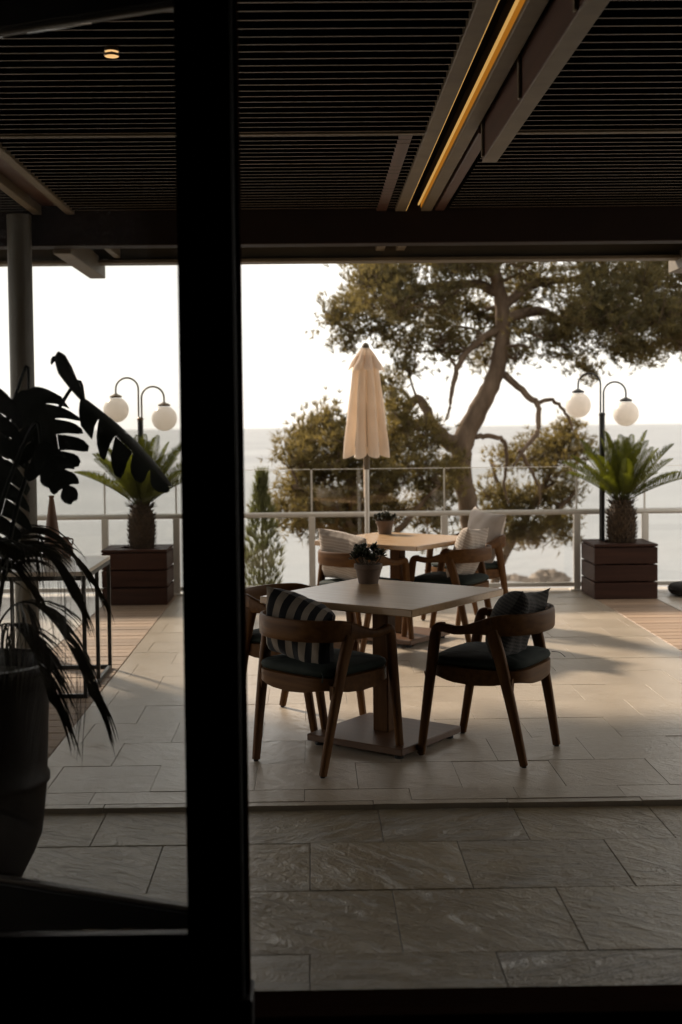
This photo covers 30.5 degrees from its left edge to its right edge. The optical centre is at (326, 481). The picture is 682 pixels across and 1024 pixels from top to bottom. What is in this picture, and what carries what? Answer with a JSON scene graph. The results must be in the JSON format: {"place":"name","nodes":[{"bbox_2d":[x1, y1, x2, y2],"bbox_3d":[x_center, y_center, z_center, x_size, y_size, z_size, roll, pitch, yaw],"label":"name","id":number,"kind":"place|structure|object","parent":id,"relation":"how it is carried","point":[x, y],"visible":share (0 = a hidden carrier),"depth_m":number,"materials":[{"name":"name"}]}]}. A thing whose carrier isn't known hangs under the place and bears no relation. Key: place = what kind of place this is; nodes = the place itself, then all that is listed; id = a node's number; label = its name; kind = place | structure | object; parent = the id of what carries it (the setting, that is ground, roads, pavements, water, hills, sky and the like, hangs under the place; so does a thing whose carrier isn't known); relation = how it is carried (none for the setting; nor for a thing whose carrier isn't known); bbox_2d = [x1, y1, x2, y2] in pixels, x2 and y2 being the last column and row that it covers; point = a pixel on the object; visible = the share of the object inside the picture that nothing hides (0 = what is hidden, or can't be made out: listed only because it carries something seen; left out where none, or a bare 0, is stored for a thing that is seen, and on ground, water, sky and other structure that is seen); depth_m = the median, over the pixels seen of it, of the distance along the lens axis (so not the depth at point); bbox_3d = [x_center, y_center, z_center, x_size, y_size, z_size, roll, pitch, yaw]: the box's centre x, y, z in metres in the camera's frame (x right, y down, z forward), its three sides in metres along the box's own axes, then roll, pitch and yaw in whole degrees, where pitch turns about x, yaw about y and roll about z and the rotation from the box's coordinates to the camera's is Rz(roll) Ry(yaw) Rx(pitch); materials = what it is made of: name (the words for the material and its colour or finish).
{"place":"outdoors","nodes":[
{"label":"outdoors","id":0,"kind":"place"},
{"bbox_2d":[0,593,102,649],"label":"side terrace","id":1,"kind":"structure","parent":0,"point":[54,598],"depth_m":10.86,"materials":[{"name":"wood decking"}]},
{"bbox_2d":[6,213,39,648],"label":"round column","id":2,"kind":"structure","parent":1,"relation":"on","point":[20,292],"depth_m":8.61,"materials":[{"name":"paint"}]},
{"bbox_2d":[0,196,681,249],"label":"beam","id":3,"kind":"structure","parent":2,"relation":"on","point":[54,227],"depth_m":8.78,"materials":[{"name":"black metal"}]},
{"bbox_2d":[0,0,681,210],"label":"terrace roof","id":4,"kind":"structure","parent":3,"relation":"on","point":[337,98],"depth_m":5.97,"materials":[{"name":"wood"}]},
{"bbox_2d":[0,143,119,278],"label":"roof rafter","id":5,"kind":"object","parent":4,"relation":"attached to","point":[24,187],"visible":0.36,"depth_m":8.28,"materials":[{"name":"brown wood"}]},
{"bbox_2d":[104,46,118,57],"bbox_3d":[-0.847,-1.696,4.941,0.060,0.036,0.060,-1,2,-1],"label":"downlight","id":6,"kind":"object","parent":4,"relation":"attached to","point":[111,51],"visible":1,"depth_m":4.92,"materials":[{"name":"black metal"}]},
{"bbox_2d":[0,244,681,266],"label":"roof fascia","id":7,"kind":"structure","parent":4,"relation":"attached to","point":[417,254],"depth_m":10.12,"materials":[{"name":"paint"}]},
{"bbox_2d":[375,0,548,250],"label":"lit rafter","id":8,"kind":"object","parent":4,"relation":"attached to","point":[494,37],"visible":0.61,"depth_m":5.99,"materials":[{"name":"brown wood"}]},
{"bbox_2d":[481,0,609,162],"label":"timber joist","id":9,"kind":"object","parent":4,"relation":"attached to","point":[560,32],"visible":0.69,"depth_m":4.91,"materials":[{"name":"brown timber"}]},
{"bbox_2d":[669,249,681,272],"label":"roof rafter","id":10,"kind":"object","parent":4,"relation":"attached to","point":[675,266],"visible":0.58,"depth_m":10.27,"materials":[{"name":"beige wood"}]},
{"bbox_2d":[3,465,681,594],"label":"glass balustrade","id":11,"kind":"object","parent":1,"relation":"on","point":[575,583],"visible":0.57,"depth_m":11.87,"materials":[{"name":"metal"}]},
{"bbox_2d":[48,595,176,757],"bbox_3d":[-1.668,1.351,8.665,0.600,0.261,6.885,-1,2,-1],"label":"deck strip","id":12,"kind":"object","parent":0,"point":[132,626],"visible":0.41,"depth_m":9.14,"materials":[{"name":"wood"}]},
{"bbox_2d":[1,555,111,697],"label":"console table","id":13,"kind":"object","parent":12,"relation":"on","point":[95,565],"visible":0.53,"depth_m":7.79,"materials":[{"name":"black metal"}]},
{"bbox_2d":[43,495,61,559],"bbox_3d":[-1.757,0.296,8.020,0.124,0.410,0.124,-1,2,-1],"label":"cone vase","id":14,"kind":"object","parent":13,"relation":"on","point":[51,521],"visible":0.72,"depth_m":7.99,"materials":[{"name":"ceramic"}]},
{"bbox_2d":[61,537,73,558],"bbox_3d":[-1.686,0.429,8.086,0.099,0.137,0.099,1,3,31],"label":"round jar","id":15,"kind":"object","parent":13,"relation":"on","point":[66,540],"visible":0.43,"depth_m":8.06,"materials":[{"name":"ceramic"}]},
{"bbox_2d":[101,544,173,604],"bbox_3d":[-1.719,0.850,11.463,0.591,0.495,0.530,-1,2,-1],"label":"wooden planter","id":16,"kind":"object","parent":12,"relation":"on","point":[129,578],"visible":0.95,"depth_m":11.20,"materials":[{"name":"wood"}]},
{"bbox_2d":[74,434,180,569],"bbox_3d":[-1.680,0.187,11.378,1.158,1.241,1.061,1,3,40],"label":"cycad palm","id":17,"kind":"object","parent":16,"relation":"in","point":[142,525],"visible":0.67,"depth_m":11.31,"materials":[{"name":"green plant"}]},
{"bbox_2d":[103,377,176,587],"bbox_3d":[-1.711,0.064,11.594,0.678,2.058,0.234,-1,2,-1],"label":"globe lamp","id":18,"kind":"object","parent":16,"relation":"in","point":[116,408],"visible":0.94,"depth_m":11.50,"materials":[{"name":"white glass"}]},
{"bbox_2d":[0,424,681,593],"bbox_3d":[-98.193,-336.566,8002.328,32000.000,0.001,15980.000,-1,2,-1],"label":"sea","id":19,"kind":"structure","parent":0,"point":[665,532],"depth_m":186.24,"materials":[{"name":"liquid"}]},
{"bbox_2d":[506,573,527,581],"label":"sea rock","id":20,"kind":"object","parent":19,"relation":"in","point":[514,577],"visible":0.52,"depth_m":92.96,"materials":[{"name":"grey stone"}]},
{"bbox_2d":[522,569,571,582],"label":"sea rock","id":21,"kind":"object","parent":19,"relation":"in","point":[547,575],"visible":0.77,"depth_m":91.78,"materials":[{"name":"grey stone"}]},
{"bbox_2d":[0,261,681,429],"label":"sky","id":22,"kind":"structure","parent":0,"point":[124,323],"materials":[{"name":"white"}]},
{"bbox_2d":[22,805,681,990],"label":"terrace floor","id":23,"kind":"structure","parent":0,"point":[455,898],"depth_m":4.35,"materials":[{"name":"stone"}]},
{"bbox_2d":[0,648,58,876],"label":"glazed pot","id":24,"kind":"object","parent":23,"relation":"on","point":[23,785],"visible":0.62,"depth_m":4.20,"materials":[{"name":"brown ceramic"}]},
{"bbox_2d":[0,524,119,769],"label":"feather palm","id":25,"kind":"object","parent":24,"relation":"in","point":[22,550],"visible":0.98,"depth_m":4.08,"materials":[{"name":"green plant"}]},
{"bbox_2d":[0,351,171,611],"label":"monstera plant","id":26,"kind":"object","parent":24,"relation":"on","point":[51,462],"visible":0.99,"depth_m":4.20,"materials":[{"name":"green plant"}]},
{"bbox_2d":[44,588,681,813],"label":"terrace floor","id":27,"kind":"structure","parent":0,"point":[616,678],"depth_m":6.29,"materials":[{"name":"beige tile"},{"name":"dark grout"}]},
{"bbox_2d":[246,583,365,731],"bbox_3d":[-0.162,0.936,6.750,0.577,0.705,0.588,1,3,32],"label":"armchair","id":28,"kind":"object","parent":27,"relation":"on","point":[254,606],"visible":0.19,"depth_m":6.61,"materials":[{"name":"brown wood"}]},
{"bbox_2d":[252,610,403,777],"bbox_3d":[-0.011,0.969,5.947,0.588,0.705,0.577,2,3,43],"label":"armchair","id":29,"kind":"object","parent":27,"relation":"on","point":[348,669],"visible":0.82,"depth_m":5.76,"materials":[{"name":"brown wood"}]},
{"bbox_2d":[266,586,335,663],"bbox_3d":[-0.109,0.700,5.856,0.410,0.360,0.187,20,39,34],"label":"striped cushion","id":30,"kind":"object","parent":29,"relation":"on","point":[283,603],"visible":0.65,"depth_m":5.79,"materials":[{"name":"fabric"}]},
{"bbox_2d":[317,549,413,652],"bbox_3d":[0.248,0.837,8.922,0.588,0.705,0.577,2,3,43],"label":"armchair","id":31,"kind":"object","parent":27,"relation":"on","point":[332,559],"visible":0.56,"depth_m":8.76,"materials":[{"name":"brown wood"}]},
{"bbox_2d":[318,528,366,579],"bbox_3d":[0.140,0.539,8.828,0.440,0.390,0.177,11,32,39],"label":"ribbed cushion","id":32,"kind":"object","parent":31,"relation":"on","point":[330,540],"visible":0.42,"depth_m":8.79,"materials":[{"name":"fabric"}]},
{"bbox_2d":[343,342,389,549],"bbox_3d":[0.356,-0.060,11.013,0.480,2.313,0.480,-1,2,-1],"label":"closed umbrella","id":33,"kind":"object","parent":27,"relation":"on","point":[366,437],"visible":0.98,"depth_m":10.89,"materials":[{"name":"fabric"}]},
{"bbox_2d":[260,578,502,758],"bbox_3d":[0.290,0.929,6.270,0.880,0.750,0.880,1,3,36],"label":"dining table","id":34,"kind":"object","parent":27,"relation":"on","point":[381,601],"visible":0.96,"depth_m":6.21,"materials":[{"name":"brown wood"}]},
{"bbox_2d":[348,541,386,583],"bbox_3d":[0.224,0.428,6.634,0.182,0.221,0.175,1,3,25],"label":"succulent pot","id":35,"kind":"object","parent":34,"relation":"on","point":[367,572],"visible":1,"depth_m":6.59,"materials":[{"name":"ceramic"}]},
{"bbox_2d":[314,532,457,647],"bbox_3d":[0.530,0.797,9.251,0.880,0.750,0.880,1,3,36],"label":"dining table","id":36,"kind":"object","parent":27,"relation":"on","point":[397,545],"visible":0.48,"depth_m":9.14,"materials":[{"name":"brown wood"}]},
{"bbox_2d":[372,511,396,534],"bbox_3d":[0.446,0.316,9.625,0.163,0.180,0.175,0,3,23],"label":"succulent pot","id":37,"kind":"object","parent":36,"relation":"on","point":[385,522],"visible":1,"depth_m":9.58,"materials":[{"name":"ceramic"}]},
{"bbox_2d":[401,544,498,641],"bbox_3d":[0.909,0.821,9.132,0.577,0.705,0.588,1,3,29],"label":"armchair","id":38,"kind":"object","parent":27,"relation":"on","point":[449,558],"visible":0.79,"depth_m":8.92,"materials":[{"name":"brown wood"}]},
{"bbox_2d":[446,527,488,577],"bbox_3d":[1.018,0.507,9.057,0.174,0.420,0.430,28,6,25],"label":"ribbed cushion","id":39,"kind":"object","parent":38,"relation":"on","point":[467,538],"visible":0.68,"depth_m":8.94,"materials":[{"name":"fabric"}]},
{"bbox_2d":[421,533,507,625],"bbox_3d":[1.137,0.777,10.062,0.577,0.705,0.588,-2,3,-29],"label":"armchair","id":40,"kind":"object","parent":27,"relation":"on","point":[496,569],"visible":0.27,"depth_m":9.90,"materials":[{"name":"brown wood"}]},
{"bbox_2d":[467,506,506,562],"bbox_3d":[1.254,0.438,10.112,0.164,0.460,0.460,23,-5,-27],"label":"grey cushion","id":41,"kind":"object","parent":40,"relation":"on","point":[479,520],"visible":0.45,"depth_m":9.96,"materials":[{"name":"fabric"}]},
{"bbox_2d":[417,603,564,767],"bbox_3d":[0.808,0.955,6.068,0.577,0.705,0.588,1,3,30],"label":"armchair","id":42,"kind":"object","parent":27,"relation":"on","point":[471,664],"visible":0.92,"depth_m":5.88,"materials":[{"name":"brown wood"}]},
{"bbox_2d":[485,588,549,658],"bbox_3d":[0.899,0.655,5.989,0.182,0.400,0.400,28,4,26],"label":"knitted cushion","id":43,"kind":"object","parent":42,"relation":"on","point":[514,602],"visible":0.56,"depth_m":5.86,"materials":[{"name":"grey fabric"}]},
{"bbox_2d":[254,984,681,1023],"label":"door threshold","id":44,"kind":"object","parent":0,"point":[636,1004],"depth_m":3.42,"materials":[{"name":"black metal"}]},
{"bbox_2d":[596,598,681,650],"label":"deck strip","id":45,"kind":"object","parent":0,"point":[659,619],"visible":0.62,"depth_m":10.29,"materials":[{"name":"wood"}]},
{"bbox_2d":[581,538,657,598],"bbox_3d":[2.693,0.801,11.525,0.576,0.495,0.550,-1,2,-1],"label":"wooden planter","id":46,"kind":"object","parent":45,"relation":"on","point":[635,576],"visible":0.98,"depth_m":11.25,"materials":[{"name":"wood"}]},
{"bbox_2d":[565,372,638,582],"bbox_3d":[2.563,0.017,11.629,0.678,2.058,0.234,-1,2,-1],"label":"globe lamp","id":47,"kind":"object","parent":46,"relation":"in","point":[625,410],"visible":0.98,"depth_m":11.56,"materials":[{"name":"white glass"}]},
{"bbox_2d":[562,430,681,564],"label":"cycad palm","id":48,"kind":"object","parent":46,"relation":"in","point":[616,476],"visible":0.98,"depth_m":11.33,"materials":[{"name":"green plant"}]},
{"bbox_2d":[656,587,681,611],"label":"side terrace","id":49,"kind":"structure","parent":0,"point":[665,596],"depth_m":11.29,"materials":[{"name":"tile"}]},
{"bbox_2d":[667,581,681,595],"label":"floor pouf","id":50,"kind":"object","parent":49,"relation":"on","point":[674,588],"visible":1,"depth_m":11.43,"materials":[{"name":"grey fabric"}]},
{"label":"hillside","id":51,"kind":"structure","parent":0,"visible":0},
{"bbox_2d":[245,465,287,585],"bbox_3d":[-0.653,1.039,12.646,0.591,2.436,0.578,-1,2,-1],"label":"cypress bush","id":52,"kind":"object","parent":51,"relation":"on","point":[261,497],"visible":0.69,"depth_m":12.57,"materials":[{"name":"green plant"}]},
{"bbox_2d":[246,370,473,553],"bbox_3d":[0.444,1.659,16.176,3.044,6.221,1.936,-1,2,-1],"label":"pine tree","id":53,"kind":"object","parent":51,"relation":"on","point":[303,450],"visible":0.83,"depth_m":15.89,"materials":[{"name":"green plant"}]},
{"bbox_2d":[302,261,681,528],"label":"pine tree","id":54,"kind":"object","parent":51,"relation":"on","point":[588,308],"visible":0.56,"depth_m":16.68,"materials":[{"name":"green plant"}]},
{"bbox_2d":[455,407,605,587],"bbox_3d":[3.123,2.239,19.194,2.373,6.794,1.703,-1,2,-1],"label":"pine tree","id":55,"kind":"object","parent":51,"relation":"on","point":[521,531],"visible":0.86,"depth_m":18.94,"materials":[{"name":"green plant"}]},
{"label":"room floor","id":56,"kind":"structure","parent":0,"visible":0},
{"bbox_2d":[0,0,254,1023],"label":"glazed screen","id":57,"kind":"object","parent":56,"relation":"on","point":[198,970],"visible":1,"depth_m":3.21,"materials":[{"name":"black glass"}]},
{"bbox_2d":[0,0,187,931],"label":"door leaf","id":58,"kind":"object","parent":57,"relation":"attached to","point":[29,904],"visible":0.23,"depth_m":3.50,"materials":[{"name":"black glass"}]}
]}

